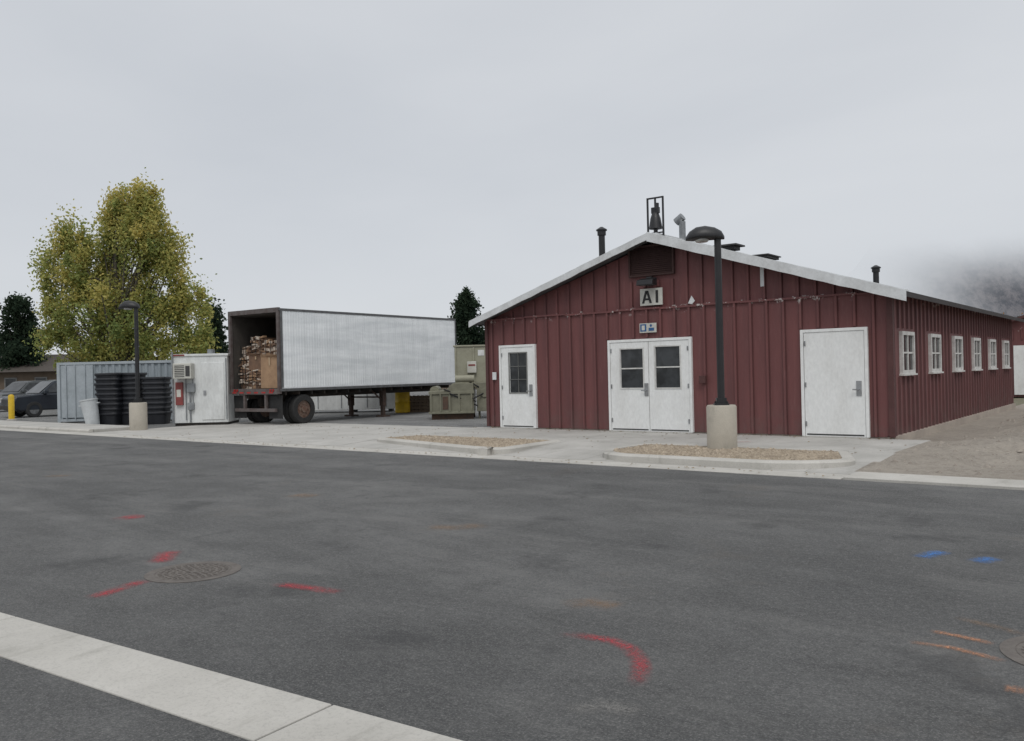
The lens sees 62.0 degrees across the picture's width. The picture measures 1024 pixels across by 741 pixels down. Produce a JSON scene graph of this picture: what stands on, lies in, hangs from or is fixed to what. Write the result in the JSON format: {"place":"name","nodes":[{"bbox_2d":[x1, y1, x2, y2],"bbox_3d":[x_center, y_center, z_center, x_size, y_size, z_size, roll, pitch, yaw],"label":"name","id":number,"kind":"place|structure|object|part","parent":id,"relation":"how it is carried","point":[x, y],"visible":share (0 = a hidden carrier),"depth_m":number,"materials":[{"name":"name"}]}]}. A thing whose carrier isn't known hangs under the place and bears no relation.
{"place":"outdoors","nodes":[
{"label":"outdoors","id":0,"kind":"place"},
{"bbox_2d":[0,420,470,443],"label":"apron slab","id":1,"kind":"structure","parent":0,"point":[294,433],"depth_m":25.34,"materials":[{"name":"concrete"}]},
{"bbox_2d":[119,301,147,429],"bbox_3d":[-12.151,-0.162,27.323,0.840,4.162,0.540,-1,0,8],"label":"street lamp","id":2,"kind":"object","parent":1,"relation":"on","point":[138,419],"visible":0.99,"depth_m":27.22,"materials":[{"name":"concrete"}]},
{"bbox_2d":[0,385,490,428],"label":"yard","id":3,"kind":"structure","parent":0,"point":[366,416],"depth_m":31.69,"materials":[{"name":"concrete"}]},
{"bbox_2d":[6,394,16,420],"bbox_3d":[-21.433,1.609,36.501,0.400,1.170,0.394,-1,0,0],"label":"bollard","id":4,"kind":"object","parent":3,"relation":"on","point":[11,410],"visible":0.88,"depth_m":36.40,"materials":[{"name":"yellow metal"}]},
{"bbox_2d":[0,381,40,397],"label":"parked car","id":5,"kind":"object","parent":3,"relation":"on","point":[17,387],"visible":0.24,"depth_m":49.16,"materials":[{"name":"grey paint"}]},
{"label":"window","id":6,"kind":"part","parent":5,"relation":"part of","materials":[{"name":"black glass"}]},
{"bbox_2d":[0,291,50,370],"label":"pine tree","id":7,"kind":"object","parent":3,"relation":"on","point":[16,308],"visible":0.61,"depth_m":63.36,"materials":[{"name":"green plant"}]},
{"bbox_2d":[0,380,56,416],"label":"parked car","id":8,"kind":"object","parent":3,"relation":"on","point":[37,399],"visible":0.55,"depth_m":39.61,"materials":[{"name":"paint"}]},
{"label":"window","id":9,"kind":"part","parent":8,"relation":"part of","materials":[{"name":"black glass"}]},
{"bbox_2d":[0,354,80,389],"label":"house","id":10,"kind":"structure","parent":3,"relation":"on","point":[45,371],"depth_m":62.01,"materials":[{"name":"brown"}]},
{"bbox_2d":[4,378,16,388],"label":"window","id":11,"kind":"structure","parent":10,"relation":"in","point":[7,381],"depth_m":61.94,"materials":[{"name":"grey glass"}]},
{"bbox_2d":[35,377,46,380],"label":"window","id":12,"kind":"structure","parent":10,"relation":"in","point":[36,378],"depth_m":61.94,"materials":[{"name":"grey glass"}]},
{"bbox_2d":[79,398,99,423],"bbox_3d":[-14.916,1.502,30.200,0.720,0.980,0.620,-10,0,0],"label":"trash bin","id":13,"kind":"object","parent":3,"relation":"on","point":[90,409],"visible":0.86,"depth_m":29.99,"materials":[{"name":"plastic"}]},
{"bbox_2d":[99,412,121,424],"bbox_3d":[-14.527,1.748,30.800,0.890,0.460,0.800,-2,0,4],"label":"tote","id":14,"kind":"object","parent":3,"relation":"on","point":[110,418],"visible":0.61,"depth_m":30.48,"materials":[{"name":"black plastic"}]},
{"bbox_2d":[99,407,122,412],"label":"tote","id":15,"kind":"object","parent":14,"relation":"on","point":[107,410],"visible":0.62,"depth_m":30.45,"materials":[{"name":"black plastic"}]},
{"bbox_2d":[98,402,122,411],"bbox_3d":[-14.479,1.391,30.800,0.890,0.460,0.800,-1,0,0],"label":"tote","id":16,"kind":"object","parent":15,"relation":"on","point":[110,405],"visible":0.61,"depth_m":30.45,"materials":[{"name":"black plastic"}]},
{"bbox_2d":[98,397,122,402],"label":"tote","id":17,"kind":"object","parent":16,"relation":"on","point":[110,400],"visible":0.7,"depth_m":30.44,"materials":[{"name":"black plastic"}]},
{"bbox_2d":[95,393,122,397],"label":"tote","id":18,"kind":"object","parent":17,"relation":"on","point":[108,395],"visible":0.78,"depth_m":30.45,"materials":[{"name":"black plastic"}]},
{"bbox_2d":[94,388,121,392],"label":"tote","id":19,"kind":"object","parent":18,"relation":"on","point":[108,390],"visible":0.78,"depth_m":30.45,"materials":[{"name":"black plastic"}]},
{"bbox_2d":[93,383,121,387],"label":"tote","id":20,"kind":"object","parent":19,"relation":"on","point":[105,385],"visible":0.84,"depth_m":30.45,"materials":[{"name":"black plastic"}]},
{"bbox_2d":[94,378,121,387],"bbox_3d":[-14.532,0.502,30.803,0.890,0.460,0.800,-1,0,-2],"label":"tote","id":21,"kind":"object","parent":20,"relation":"on","point":[108,380],"visible":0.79,"depth_m":30.45,"materials":[{"name":"black plastic"}]},
{"bbox_2d":[94,373,121,377],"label":"tote","id":22,"kind":"object","parent":21,"relation":"on","point":[108,375],"visible":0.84,"depth_m":30.45,"materials":[{"name":"black plastic"}]},
{"bbox_2d":[56,360,172,422],"bbox_3d":[-15.394,0.823,34.361,4.650,2.360,2.480,-1,0,2],"label":"shipping container","id":23,"kind":"object","parent":3,"relation":"on","point":[75,382],"visible":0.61,"depth_m":33.23,"materials":[{"name":"grey metal"}]},
{"bbox_2d":[61,365,93,418],"bbox_3d":[-16.936,0.832,33.214,1.250,2.110,0.080,-1,0,2],"label":"door","id":24,"kind":"structure","parent":23,"relation":"in","point":[76,380],"depth_m":33.23,"materials":[{"name":"grey metal"}]},
{"bbox_2d":[22,167,221,373],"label":"cottonwood tree","id":25,"kind":"object","parent":3,"relation":"on","point":[128,221],"visible":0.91,"depth_m":45.49,"materials":[{"name":"green plant"}]},
{"bbox_2d":[121,412,128,424],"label":"tote","id":26,"kind":"object","parent":3,"relation":"on","point":[124,418],"visible":0.38,"depth_m":30.86,"materials":[{"name":"black plastic"}]},
{"bbox_2d":[122,407,128,411],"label":"tote","id":27,"kind":"object","parent":26,"relation":"on","point":[125,409],"visible":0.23,"depth_m":30.82,"materials":[{"name":"black plastic"}]},
{"bbox_2d":[122,402,131,406],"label":"tote","id":28,"kind":"object","parent":27,"relation":"on","point":[125,404],"visible":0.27,"depth_m":30.81,"materials":[{"name":"black plastic"}]},
{"bbox_2d":[122,397,144,401],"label":"tote","id":29,"kind":"object","parent":28,"relation":"on","point":[128,399],"visible":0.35,"depth_m":30.81,"materials":[{"name":"black plastic"}]},
{"bbox_2d":[121,392,143,396],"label":"tote","id":30,"kind":"object","parent":29,"relation":"on","point":[129,394],"visible":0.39,"depth_m":30.84,"materials":[{"name":"black plastic"}]},
{"bbox_2d":[120,387,143,391],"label":"tote","id":31,"kind":"object","parent":30,"relation":"on","point":[128,389],"visible":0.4,"depth_m":30.84,"materials":[{"name":"black plastic"}]},
{"bbox_2d":[121,382,142,386],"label":"tote","id":32,"kind":"object","parent":31,"relation":"on","point":[129,384],"visible":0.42,"depth_m":30.85,"materials":[{"name":"black plastic"}]},
{"bbox_2d":[121,377,142,382],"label":"tote","id":33,"kind":"object","parent":32,"relation":"on","point":[130,379],"visible":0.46,"depth_m":30.84,"materials":[{"name":"black plastic"}]},
{"bbox_2d":[122,373,146,377],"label":"tote","id":34,"kind":"object","parent":33,"relation":"on","point":[126,375],"visible":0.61,"depth_m":30.84,"materials":[{"name":"black plastic"}]},
{"bbox_2d":[147,410,171,424],"bbox_3d":[-12.862,1.711,30.998,0.890,0.460,0.800,-2,0,-2],"label":"tote","id":35,"kind":"object","parent":3,"relation":"on","point":[162,417],"visible":0.71,"depth_m":30.68,"materials":[{"name":"black plastic"}]},
{"bbox_2d":[147,406,171,411],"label":"tote","id":36,"kind":"object","parent":35,"relation":"on","point":[156,409],"visible":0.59,"depth_m":30.65,"materials":[{"name":"black plastic"}]},
{"bbox_2d":[147,401,171,410],"bbox_3d":[-12.874,1.355,31.001,0.890,0.460,0.800,0,0,-2],"label":"tote","id":37,"kind":"object","parent":36,"relation":"on","point":[157,404],"visible":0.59,"depth_m":30.65,"materials":[{"name":"black plastic"}]},
{"bbox_2d":[143,396,171,401],"bbox_3d":[-12.865,1.177,31.002,0.890,0.460,0.800,-2,-1,-4],"label":"tote","id":38,"kind":"object","parent":37,"relation":"on","point":[158,399],"visible":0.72,"depth_m":30.65,"materials":[{"name":"black plastic"}]},
{"bbox_2d":[142,391,171,396],"bbox_3d":[-12.896,1.000,30.999,0.890,0.460,0.800,-1,0,-1],"label":"tote","id":39,"kind":"object","parent":38,"relation":"on","point":[154,394],"visible":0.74,"depth_m":30.65,"materials":[{"name":"black plastic"}]},
{"bbox_2d":[143,386,171,391],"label":"tote","id":40,"kind":"object","parent":39,"relation":"on","point":[157,389],"visible":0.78,"depth_m":30.65,"materials":[{"name":"black plastic"}]},
{"bbox_2d":[142,382,170,386],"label":"tote","id":41,"kind":"object","parent":40,"relation":"on","point":[155,384],"visible":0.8,"depth_m":30.65,"materials":[{"name":"black plastic"}]},
{"bbox_2d":[141,377,171,386],"bbox_3d":[-12.913,0.466,31.004,0.890,0.460,0.800,-1,-1,2],"label":"tote","id":42,"kind":"object","parent":41,"relation":"on","point":[155,379],"visible":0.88,"depth_m":30.65,"materials":[{"name":"black plastic"}]},
{"bbox_2d":[171,349,240,425],"bbox_3d":[-10.719,0.580,29.855,1.920,2.620,2.170,-1,0,-4],"label":"equipment shelter","id":43,"kind":"object","parent":3,"relation":"on","point":[201,395],"visible":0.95,"depth_m":29.19,"materials":[{"name":"metal"}]},
{"bbox_2d":[201,362,224,419],"bbox_3d":[-10.246,0.704,29.215,0.750,1.950,0.028,-1,0,-4],"label":"door","id":44,"kind":"structure","parent":43,"relation":"in","point":[212,374],"depth_m":29.20,"materials":[{"name":"white metal"}]},
{"bbox_2d":[203,294,228,352],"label":"pine tree","id":45,"kind":"object","parent":3,"relation":"on","point":[217,321],"visible":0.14,"depth_m":57.67,"materials":[{"name":"green plant"}]},
{"bbox_2d":[228,307,455,423],"bbox_3d":[-6.062,-0.161,32.548,2.645,3.900,9.350,-1,0,35],"label":"semi trailer","id":46,"kind":"object","parent":3,"relation":"on","point":[332,353],"visible":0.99,"depth_m":30.31,"materials":[{"name":"metal"}]},
{"bbox_2d":[239,363,250,388],"bbox_3d":[-9.041,0.206,29.840,0.523,0.951,0.945,-1,0,33],"label":"cardboard bale","id":47,"kind":"object","parent":46,"relation":"on","point":[243,381],"visible":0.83,"depth_m":29.51,"materials":[{"name":"brown cardboard"}]},
{"bbox_2d":[240,346,252,364],"bbox_3d":[-9.036,-0.528,29.861,0.489,0.660,0.845,-1,0,37],"label":"cardboard bale","id":48,"kind":"object","parent":47,"relation":"on","point":[246,350],"visible":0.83,"depth_m":29.57,"materials":[{"name":"brown cardboard"}]},
{"bbox_2d":[246,369,260,388],"bbox_3d":[-8.537,0.299,29.357,0.823,0.693,0.945,-1,0,38],"label":"cardboard bale","id":49,"kind":"object","parent":46,"relation":"on","point":[254,379],"visible":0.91,"depth_m":29.02,"materials":[{"name":"brown cardboard"}]},
{"bbox_2d":[249,353,260,369],"bbox_3d":[-8.528,-0.315,29.419,0.790,0.590,0.950,-1,0,32],"label":"carton","id":50,"kind":"object","parent":49,"relation":"on","point":[254,361],"visible":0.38,"depth_m":29.13,"materials":[{"name":"cardboard"}]},
{"bbox_2d":[250,336,275,353],"bbox_3d":[-8.477,-0.838,29.421,0.842,0.687,0.845,-1,0,40],"label":"cardboard bale","id":51,"kind":"object","parent":50,"relation":"on","point":[257,345],"visible":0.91,"depth_m":29.15,"materials":[{"name":"brown cardboard"}]},
{"bbox_2d":[260,354,276,388],"bbox_3d":[-7.827,0.018,28.839,0.951,1.150,1.100,-1,0,33],"label":"carton","id":52,"kind":"object","parent":46,"relation":"on","point":[268,370],"visible":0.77,"depth_m":28.48,"materials":[{"name":"cardboard"}]},
{"bbox_2d":[264,339,276,354],"bbox_3d":[-7.783,-0.756,28.891,0.921,0.616,0.945,-1,0,38],"label":"cardboard bale","id":53,"kind":"object","parent":52,"relation":"on","point":[270,346],"visible":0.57,"depth_m":28.66,"materials":[{"name":"brown cardboard"}]},
{"bbox_2d":[395,392,409,412],"bbox_3d":[-4.560,1.099,35.500,0.650,1.320,0.650,-1,0,0],"label":"drum","id":54,"kind":"object","parent":3,"relation":"on","point":[402,402],"visible":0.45,"depth_m":35.23,"materials":[{"name":"yellow paint"}]},
{"bbox_2d":[409,409,429,412],"bbox_3d":[-3.872,1.680,35.999,1.000,0.130,1.000,-1,0,1],"label":"pallet","id":55,"kind":"object","parent":3,"relation":"on","point":[419,410],"visible":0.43,"depth_m":35.55,"materials":[{"name":"brown wood"}]},
{"bbox_2d":[410,405,429,408],"bbox_3d":[-3.875,1.540,35.999,1.000,0.130,1.000,-1,0,3],"label":"pallet","id":56,"kind":"object","parent":55,"relation":"on","point":[421,407],"visible":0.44,"depth_m":35.55,"materials":[{"name":"brown wood"}]},
{"bbox_2d":[410,402,429,405],"bbox_3d":[-3.878,1.400,35.999,1.000,0.130,1.000,-1,0,1],"label":"pallet","id":57,"kind":"object","parent":56,"relation":"on","point":[418,403],"visible":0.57,"depth_m":35.55,"materials":[{"name":"brown wood"}]},
{"bbox_2d":[410,399,429,401],"bbox_3d":[-3.881,1.260,35.999,1.000,0.130,1.000,-1,0,-3],"label":"pallet","id":58,"kind":"object","parent":57,"relation":"on","point":[419,400],"visible":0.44,"depth_m":35.55,"materials":[{"name":"brown wood"}]},
{"bbox_2d":[410,395,429,398],"bbox_3d":[-3.885,1.120,36.000,1.000,0.130,1.000,-1,0,-3],"label":"pallet","id":59,"kind":"object","parent":58,"relation":"on","point":[420,397],"visible":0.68,"depth_m":35.56,"materials":[{"name":"brown wood"}]},
{"bbox_2d":[428,345,486,419],"bbox_3d":[-1.732,0.397,30.509,2.320,2.580,2.264,-1,0,0],"label":"trash compactor","id":60,"kind":"object","parent":3,"relation":"on","point":[457,399],"visible":0.8,"depth_m":29.60,"materials":[{"name":"beige metal"}]},
{"bbox_2d":[447,286,484,344],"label":"pine tree","id":61,"kind":"object","parent":3,"relation":"on","point":[466,304],"visible":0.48,"depth_m":61.26,"materials":[{"name":"green plant"}]},
{"bbox_2d":[311,393,394,411],"bbox_3d":[-7.087,1.170,37.383,4.080,1.300,1.280,-1,0,-3],"label":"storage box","id":62,"kind":"object","parent":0,"point":[338,402],"visible":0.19,"depth_m":36.80,"materials":[{"name":"white metal"}]},
{"bbox_2d":[0,430,1023,740],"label":"road","id":63,"kind":"structure","parent":0,"point":[762,608],"depth_m":6.21,"materials":[{"name":"grey asphalt"}]},
{"bbox_2d":[98,582,135,594],"bbox_3d":[-3.015,1.675,6.551,0.207,0.001,0.576,-1,0,20],"label":"paint mark","id":64,"kind":"object","parent":63,"relation":"on","point":[134,583],"visible":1,"depth_m":6.46,"materials":[{"name":"red paint"}]},
{"bbox_2d":[155,552,173,560],"bbox_3d":[-3.136,1.680,7.699,0.268,0.001,0.566,-1,0,-11],"label":"paint mark","id":65,"kind":"object","parent":63,"relation":"on","point":[167,554],"visible":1,"depth_m":7.70,"materials":[{"name":"red paint"}]},
{"bbox_2d":[144,561,240,582],"bbox_3d":[-2.643,1.667,7.076,0.757,0.010,0.757,-1,0,26],"label":"manhole cover","id":66,"kind":"object","parent":63,"relation":"on","point":[193,572],"visible":1,"depth_m":7.04,"materials":[{"name":"metal"}]},
{"bbox_2d":[0,612,461,740],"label":"gutter","id":67,"kind":"object","parent":63,"relation":"on","point":[244,709],"visible":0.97,"depth_m":4.33,"materials":[{"name":"concrete"}]},
{"bbox_2d":[590,636,646,669],"bbox_3d":[0.581,1.591,4.784,0.383,0.001,1.064,-1,0,-20],"label":"paint mark","id":68,"kind":"object","parent":63,"relation":"on","point":[627,647],"visible":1,"depth_m":4.91,"materials":[{"name":"red paint"}]},
{"bbox_2d":[999,636,1023,664],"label":"manhole cover","id":69,"kind":"object","parent":63,"relation":"on","point":[1012,648],"visible":1,"depth_m":4.71,"materials":[{"name":"metal"}]},
{"bbox_2d":[0,0,1023,360],"label":"sky","id":70,"kind":"structure","parent":0,"point":[387,157],"materials":[{"name":"white"}]},
{"bbox_2d":[301,427,895,474],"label":"walkway ramp","id":71,"kind":"structure","parent":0,"point":[580,450],"depth_m":16.57,"materials":[{"name":"concrete"}]},
{"bbox_2d":[377,435,559,455],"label":"bed kerb","id":72,"kind":"structure","parent":71,"relation":"on","point":[482,450],"depth_m":17.39,"materials":[{"name":"concrete"}]},
{"bbox_2d":[388,434,548,447],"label":"gravel","id":73,"kind":"structure","parent":72,"relation":"in","point":[461,440],"depth_m":18.33,"materials":[{"name":"beige gravel"}]},
{"bbox_2d":[584,702,631,711],"bbox_3d":[0.432,1.593,4.027,0.460,0.001,0.287,-1,0,7],"label":"paint mark","id":74,"kind":"object","parent":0,"point":[611,707],"visible":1,"depth_m":4.03,"materials":[{"name":"grey paint"}]},
{"bbox_2d":[407,427,930,452],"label":"sidewalk","id":75,"kind":"structure","parent":0,"point":[866,445],"depth_m":17.62,"materials":[{"name":"concrete"}]},
{"bbox_2d":[856,404,1023,479],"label":"dirt ground","id":76,"kind":"structure","parent":0,"point":[937,462],"depth_m":13.65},
{"bbox_2d":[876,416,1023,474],"bbox_3d":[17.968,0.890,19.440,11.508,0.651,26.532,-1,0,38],"label":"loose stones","id":77,"kind":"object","parent":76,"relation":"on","point":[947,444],"visible":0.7,"depth_m":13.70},
{"bbox_2d":[946,267,1023,316],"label":"mountain","id":78,"kind":"structure","parent":0,"point":[1000,290],"depth_m":1019.17,"materials":[{"name":"grey"}]},
{"bbox_2d":[1014,397,1023,405],"bbox_3d":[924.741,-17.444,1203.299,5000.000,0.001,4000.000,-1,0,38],"label":"ground","id":79,"kind":"structure","parent":0,"point":[1018,400],"depth_m":34.98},
{"bbox_2d":[0,425,92,432],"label":"kerb","id":80,"kind":"structure","parent":79,"relation":"on","point":[49,428],"depth_m":28.13,"materials":[{"name":"concrete"}]},
{"bbox_2d":[0,428,1023,489],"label":"gutter pan","id":81,"kind":"object","parent":79,"relation":"on","point":[1010,484],"visible":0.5,"depth_m":13.45,"materials":[{"name":"concrete"}]},
{"bbox_2d":[123,426,897,475],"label":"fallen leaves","id":82,"kind":"object","parent":81,"relation":"on","point":[525,458],"visible":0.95,"depth_m":18.35,"materials":[{"name":"brown plant"}]},
{"bbox_2d":[603,443,854,468],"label":"bed kerb","id":83,"kind":"structure","parent":79,"relation":"on","point":[847,459],"depth_m":13.63,"materials":[{"name":"concrete"}]},
{"bbox_2d":[613,443,841,459],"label":"gravel","id":84,"kind":"structure","parent":83,"relation":"in","point":[739,451],"depth_m":14.53,"materials":[{"name":"beige gravel"}]},
{"bbox_2d":[685,226,737,448],"bbox_3d":[3.638,-0.559,15.555,0.840,4.162,0.540,-1,0,8],"label":"street lamp","id":85,"kind":"object","parent":84,"relation":"on","point":[721,414],"visible":0.94,"depth_m":15.45,"materials":[{"name":"metal"}]},
{"bbox_2d":[469,196,1023,439],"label":"barn building","id":86,"kind":"structure","parent":79,"relation":"on","point":[621,338],"depth_m":19.39,"materials":[{"name":"red wood"}]},
{"bbox_2d":[501,347,533,427],"bbox_3d":[0.136,0.442,22.194,1.040,2.090,0.128,-1,0,38],"label":"door","id":87,"kind":"structure","parent":86,"relation":"in","point":[516,362],"depth_m":22.21,"materials":[{"name":"white paint"}]},
{"bbox_2d":[610,341,649,430],"bbox_3d":[2.772,0.379,20.127,1.020,2.090,0.128,-1,0,38],"label":"door","id":88,"kind":"structure","parent":86,"relation":"in","point":[630,394],"depth_m":20.14,"materials":[{"name":"white paint"}]},
{"bbox_2d":[648,340,690,431],"bbox_3d":[3.602,0.359,19.513,1.015,2.090,0.068,-1,0,38],"label":"door","id":89,"kind":"structure","parent":86,"relation":"in","point":[669,389],"depth_m":19.50,"materials":[{"name":"white paint"}]},
{"bbox_2d":[803,330,865,436],"bbox_3d":[6.497,0.275,17.205,1.190,2.120,0.128,-1,0,38],"label":"door","id":90,"kind":"structure","parent":86,"relation":"in","point":[834,362],"depth_m":17.20,"materials":[{"name":"white paint"}]},
{"bbox_2d":[899,331,917,375],"bbox_3d":[8.100,-0.349,17.430,0.100,0.895,1.080,-1,0,38],"label":"window","id":91,"kind":"structure","parent":86,"relation":"in","point":[906,338],"depth_m":17.40,"materials":[{"name":"white paint"}]},
{"bbox_2d":[928,334,943,373],"bbox_3d":[9.643,-0.381,19.397,0.100,0.895,1.080,-1,0,38],"label":"window","id":92,"kind":"structure","parent":86,"relation":"in","point":[934,340],"depth_m":19.37,"materials":[{"name":"white paint"}]},
{"bbox_2d":[952,336,964,371],"bbox_3d":[11.185,-0.413,21.364,0.100,0.895,1.080,-1,0,38],"label":"window","id":93,"kind":"structure","parent":86,"relation":"in","point":[957,341],"depth_m":21.34,"materials":[{"name":"white paint"}]},
{"bbox_2d":[971,338,982,370],"bbox_3d":[12.727,-0.445,23.332,0.100,0.895,1.080,-1,0,38],"label":"window","id":94,"kind":"structure","parent":86,"relation":"in","point":[975,342],"depth_m":23.29,"materials":[{"name":"white paint"}]},
{"bbox_2d":[988,339,997,369],"bbox_3d":[14.269,-0.477,25.299,0.100,0.895,1.080,-1,0,38],"label":"window","id":95,"kind":"structure","parent":86,"relation":"in","point":[992,357],"depth_m":25.25,"materials":[{"name":"white paint"}]},
{"bbox_2d":[1002,340,1010,368],"bbox_3d":[15.812,-0.509,27.266,0.100,0.895,1.080,-1,0,38],"label":"window","id":96,"kind":"structure","parent":86,"relation":"in","point":[1005,344],"depth_m":27.23,"materials":[{"name":"white paint"}]},
{"bbox_2d":[1012,315,1023,396],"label":"barn building","id":97,"kind":"structure","parent":79,"relation":"on","point":[1018,353],"depth_m":37.25,"materials":[{"name":"red"}]},
{"bbox_2d":[1013,345,1023,394],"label":"door","id":98,"kind":"structure","parent":97,"relation":"in","point":[1018,350],"depth_m":37.21,"materials":[{"name":"white paint"}]}
]}

